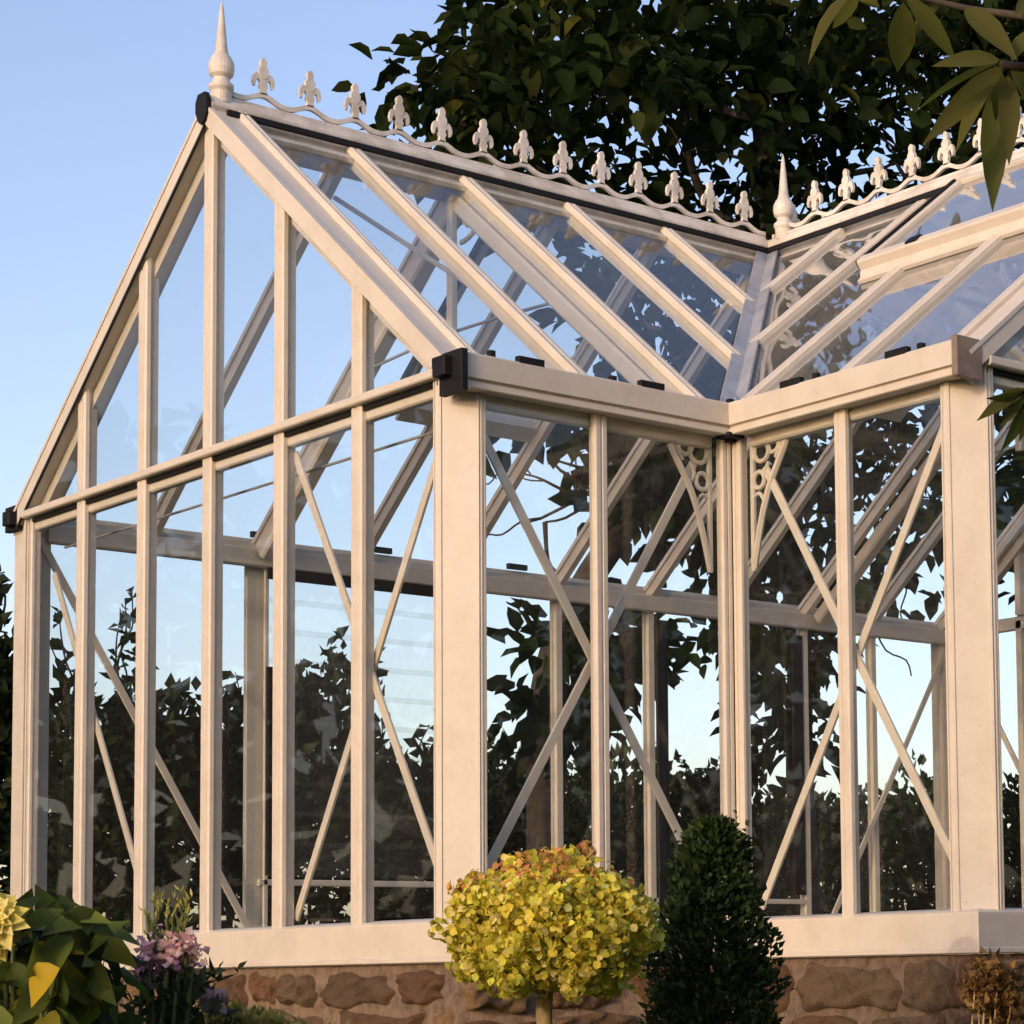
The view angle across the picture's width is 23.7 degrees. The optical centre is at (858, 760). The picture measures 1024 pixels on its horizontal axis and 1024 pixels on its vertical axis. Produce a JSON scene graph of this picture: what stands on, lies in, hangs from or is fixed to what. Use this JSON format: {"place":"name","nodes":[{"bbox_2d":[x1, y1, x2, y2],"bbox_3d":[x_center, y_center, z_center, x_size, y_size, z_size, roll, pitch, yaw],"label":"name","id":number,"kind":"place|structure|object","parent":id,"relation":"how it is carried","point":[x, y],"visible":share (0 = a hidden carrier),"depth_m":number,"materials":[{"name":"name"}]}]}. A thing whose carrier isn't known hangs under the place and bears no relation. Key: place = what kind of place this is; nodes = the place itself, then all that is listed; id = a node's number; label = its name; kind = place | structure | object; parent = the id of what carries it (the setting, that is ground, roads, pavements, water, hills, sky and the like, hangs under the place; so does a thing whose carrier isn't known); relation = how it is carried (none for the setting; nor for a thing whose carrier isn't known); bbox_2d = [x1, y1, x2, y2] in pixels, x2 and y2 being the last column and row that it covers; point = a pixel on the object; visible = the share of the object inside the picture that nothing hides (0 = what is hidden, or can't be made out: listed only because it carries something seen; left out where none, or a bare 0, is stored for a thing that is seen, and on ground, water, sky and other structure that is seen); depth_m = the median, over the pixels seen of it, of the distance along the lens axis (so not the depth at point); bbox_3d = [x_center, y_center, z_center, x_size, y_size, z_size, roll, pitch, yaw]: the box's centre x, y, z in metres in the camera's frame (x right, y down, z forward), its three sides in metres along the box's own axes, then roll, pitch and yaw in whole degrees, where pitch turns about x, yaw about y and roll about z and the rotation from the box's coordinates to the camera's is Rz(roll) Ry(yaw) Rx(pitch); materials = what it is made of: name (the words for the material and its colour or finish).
{"place":"outdoors","nodes":[
{"label":"outdoors","id":0,"kind":"place"},
{"bbox_2d":[0,0,1023,928],"label":"sky","id":1,"kind":"structure","parent":0,"point":[98,98],"materials":[{"name":"blue"}]},
{"bbox_2d":[808,0,1023,211],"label":"overhanging branch","id":2,"kind":"object","parent":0,"point":[1000,117],"visible":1,"depth_m":3.80,"materials":[{"name":"green plant"}]},
{"bbox_2d":[977,387,1023,450],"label":"overhanging sprig","id":3,"kind":"object","parent":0,"point":[1004,400],"visible":1,"depth_m":3.83,"materials":[{"name":"green plant"}]},
{"label":"ground","id":4,"kind":"structure","parent":0,"visible":0},
{"bbox_2d":[0,564,50,897],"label":"shrub","id":5,"kind":"object","parent":4,"relation":"on","point":[6,682],"visible":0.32,"depth_m":13.67,"materials":[{"name":"green plant"}]},
{"bbox_2d":[0,884,148,1023],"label":"leafy plant","id":6,"kind":"object","parent":4,"relation":"on","point":[54,953],"visible":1,"depth_m":5.15,"materials":[{"name":"green plant"}]},
{"bbox_2d":[47,586,200,932],"bbox_3d":[-4.401,0.743,13.967,1.093,3.609,1.157,4,-7,-43],"label":"shrub","id":7,"kind":"object","parent":4,"relation":"on","point":[110,849],"visible":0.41,"depth_m":13.84,"materials":[{"name":"green plant"}]},
{"bbox_2d":[119,885,246,1023],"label":"flowering plant","id":8,"kind":"object","parent":4,"relation":"on","point":[176,981],"visible":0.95,"depth_m":5.87,"materials":[{"name":"purple plant"}]},
{"bbox_2d":[126,670,315,930],"bbox_3d":[-4.088,1.021,15.117,1.333,3.243,1.274,4,-7,-43],"label":"shrub","id":9,"kind":"object","parent":4,"relation":"on","point":[232,743],"visible":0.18,"depth_m":14.89,"materials":[{"name":"green plant"}]},
{"bbox_2d":[143,999,349,1023],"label":"plant","id":10,"kind":"object","parent":4,"relation":"on","point":[244,1015],"visible":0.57,"depth_m":6.13,"materials":[{"name":"green plant"}]},
{"bbox_2d":[222,625,413,927],"bbox_3d":[-3.373,0.856,15.065,1.172,3.535,1.249,4,-7,-43],"label":"shrub","id":11,"kind":"object","parent":4,"relation":"on","point":[319,770],"visible":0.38,"depth_m":14.91,"materials":[{"name":"green plant"}]},
{"bbox_2d":[377,709,498,919],"bbox_3d":[-2.890,1.121,15.867,1.037,3.103,1.088,4,-7,-43],"label":"shrub","id":12,"kind":"object","parent":4,"relation":"on","point":[416,903],"visible":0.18,"depth_m":15.64,"materials":[{"name":"green plant"}]},
{"bbox_2d":[487,722,525,872],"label":"shrub","id":13,"kind":"object","parent":4,"relation":"on","point":[500,805],"visible":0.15,"depth_m":17.87,"materials":[{"name":"green plant"}]},
{"bbox_2d":[427,840,665,1023],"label":"topiary tree","id":14,"kind":"object","parent":4,"relation":"on","point":[566,922],"visible":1,"depth_m":6.65,"materials":[{"name":"yellow-green leaf"},{"name":"bark"}]},
{"bbox_2d":[111,953,1023,1023],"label":"stone wall","id":15,"kind":"structure","parent":4,"relation":"on","point":[916,989],"depth_m":9.36,"materials":[{"name":"stone"}]},
{"bbox_2d":[2,1,1023,970],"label":"greenhouse","id":16,"kind":"object","parent":15,"relation":"on","point":[896,303],"visible":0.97,"depth_m":10.53,"materials":[{"name":"beige paint"}]},
{"bbox_2d":[242,566,433,927],"bbox_3d":[-2.762,-0.063,13.164,1.324,2.089,0.127,4,-7,-43],"label":"louvre window","id":17,"kind":"structure","parent":16,"relation":"in","point":[258,676],"depth_m":12.78,"materials":[{"name":"beige paint"}]},
{"bbox_2d":[563,741,680,903],"bbox_3d":[-1.857,1.327,18.038,1.505,3.032,1.486,4,-7,-43],"label":"shrub","id":18,"kind":"object","parent":4,"relation":"on","point":[577,810],"visible":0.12,"depth_m":17.79,"materials":[{"name":"green plant"}]},
{"bbox_2d":[331,0,1023,914],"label":"broadleaf tree","id":19,"kind":"object","parent":4,"relation":"on","point":[509,68],"visible":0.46,"depth_m":17.26,"materials":[{"name":"green plant"}]},
{"bbox_2d":[625,749,792,916],"bbox_3d":[-1.063,1.363,17.893,1.268,2.949,1.342,4,-7,-43],"label":"shrub","id":20,"kind":"object","parent":4,"relation":"on","point":[697,795],"visible":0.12,"depth_m":17.76,"materials":[{"name":"green plant"}]},
{"bbox_2d":[637,810,794,1023],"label":"conical shrub","id":21,"kind":"object","parent":4,"relation":"on","point":[713,850],"visible":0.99,"depth_m":7.46,"materials":[{"name":"green plant"}]},
{"bbox_2d":[754,781,893,915],"bbox_3d":[-0.382,1.581,20.261,1.386,2.883,1.399,4,-7,-43],"label":"shrub","id":22,"kind":"object","parent":4,"relation":"on","point":[828,820],"visible":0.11,"depth_m":20.07,"materials":[{"name":"green plant"}]},
{"bbox_2d":[859,748,935,911],"bbox_3d":[0.600,1.511,22.086,1.606,3.304,1.551,4,-7,-43],"label":"shrub","id":23,"kind":"object","parent":4,"relation":"on","point":[909,827],"visible":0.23,"depth_m":21.70,"materials":[{"name":"green plant"}]},
{"bbox_2d":[957,946,1023,1023],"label":"dried plant","id":24,"kind":"object","parent":4,"relation":"on","point":[992,999],"visible":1,"depth_m":6.45,"materials":[{"name":"brown plant"}]},
{"bbox_2d":[1002,772,1021,907],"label":"shrub","id":25,"kind":"object","parent":4,"relation":"on","point":[1012,844],"visible":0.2,"depth_m":21.12,"materials":[{"name":"green plant"}]}
]}

